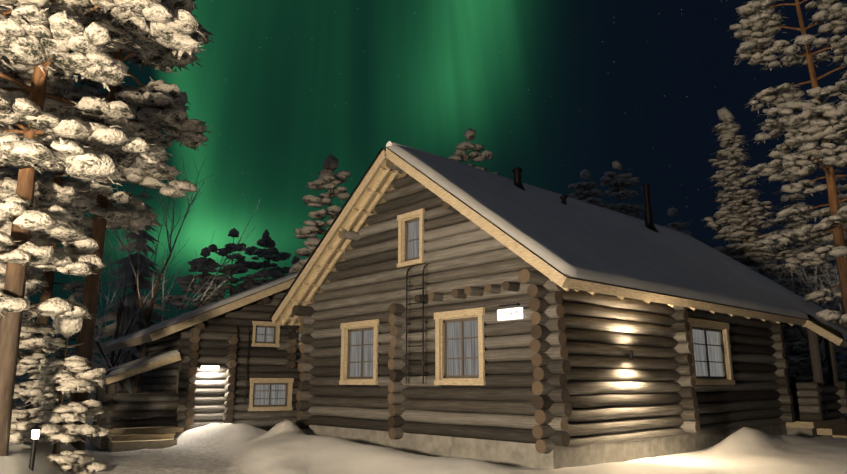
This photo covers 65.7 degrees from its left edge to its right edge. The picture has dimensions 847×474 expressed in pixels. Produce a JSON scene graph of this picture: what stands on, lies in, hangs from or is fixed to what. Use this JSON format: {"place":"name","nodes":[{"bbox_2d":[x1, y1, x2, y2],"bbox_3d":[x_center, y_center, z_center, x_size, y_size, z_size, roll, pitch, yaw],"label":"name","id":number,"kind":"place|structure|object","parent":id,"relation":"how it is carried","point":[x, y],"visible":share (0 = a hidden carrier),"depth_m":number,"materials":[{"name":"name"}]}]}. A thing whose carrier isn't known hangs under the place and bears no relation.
{"place":"outdoors","nodes":[
{"label":"outdoors","id":0,"kind":"place"},
{"bbox_2d":[0,415,846,473],"bbox_3d":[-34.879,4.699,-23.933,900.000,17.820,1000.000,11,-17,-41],"label":"ground","id":1,"kind":"structure","parent":0,"point":[284,446],"depth_m":12.04,"materials":[{"name":"white snow"}]},
{"bbox_2d":[29,426,41,470],"bbox_3d":[-5.941,3.256,9.989,0.160,0.740,0.152,11,-17,-41],"label":"lantern","id":2,"kind":"object","parent":1,"relation":"on","point":[34,439],"visible":1,"depth_m":9.98,"materials":[{"name":"black metal"}]},
{"bbox_2d":[87,277,301,451],"bbox_3d":[-5.882,4.739,23.871,11.421,6.310,8.800,8,-15,-32],"label":"annex","id":3,"kind":"object","parent":1,"relation":"on","point":[270,394],"visible":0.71,"depth_m":19.60,"materials":[{"name":"grey"}]},
{"bbox_2d":[93,288,303,434],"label":"cabin logs","id":4,"kind":"object","parent":3,"relation":"on","point":[191,394],"visible":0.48,"depth_m":19.47,"materials":[{"name":"brown wood"}]},
{"bbox_2d":[103,272,298,376],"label":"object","id":5,"kind":"structure","parent":3,"relation":"on","point":[139,362],"depth_m":19.59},
{"bbox_2d":[0,0,846,473],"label":"trees","id":6,"kind":"object","parent":1,"relation":"on","point":[90,140],"visible":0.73,"depth_m":12.86,"materials":[{"name":"white plant"}]},
{"bbox_2d":[0,128,846,414],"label":"trees","id":7,"kind":"object","parent":1,"relation":"on","point":[329,179],"visible":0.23,"depth_m":33.04,"materials":[{"name":"green plant"}]},
{"bbox_2d":[13,278,844,409],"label":"trees","id":8,"kind":"object","parent":1,"relation":"on","point":[60,356],"visible":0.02,"depth_m":64.69,"materials":[{"name":"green plant"}]},
{"bbox_2d":[70,153,842,418],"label":"bare trees","id":9,"kind":"object","parent":1,"relation":"on","point":[110,364],"visible":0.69,"depth_m":24.10,"materials":[{"name":"brown plant"}]},
{"bbox_2d":[269,146,846,468],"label":"log cabin","id":10,"kind":"object","parent":1,"relation":"on","point":[460,347],"visible":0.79,"depth_m":13.97,"materials":[{"name":"grey"}]},
{"bbox_2d":[501,310,518,316],"bbox_3d":[1.536,1.366,11.680,0.004,0.105,0.408,11,-17,-41],"label":"sign text","id":11,"kind":"object","parent":10,"relation":"attached to","point":[508,313],"visible":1,"depth_m":11.69,"materials":[{"name":"white"}]},
{"bbox_2d":[292,159,794,452],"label":"cabin logs","id":12,"kind":"object","parent":10,"relation":"on","point":[551,382],"visible":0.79,"depth_m":13.25,"materials":[{"name":"brown wood"}]},
{"bbox_2d":[384,141,846,339],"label":"roof snow","id":13,"kind":"structure","parent":10,"relation":"on","point":[573,237],"depth_m":14.44,"materials":[{"name":"white snow"}]},
{"bbox_2d":[789,328,846,420],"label":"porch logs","id":14,"kind":"object","parent":10,"relation":"on","point":[818,398],"visible":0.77,"depth_m":18.02,"materials":[{"name":"brown wood"}]},
{"bbox_2d":[15,0,846,405],"label":"sky","id":15,"kind":"structure","parent":0,"point":[556,90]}
]}

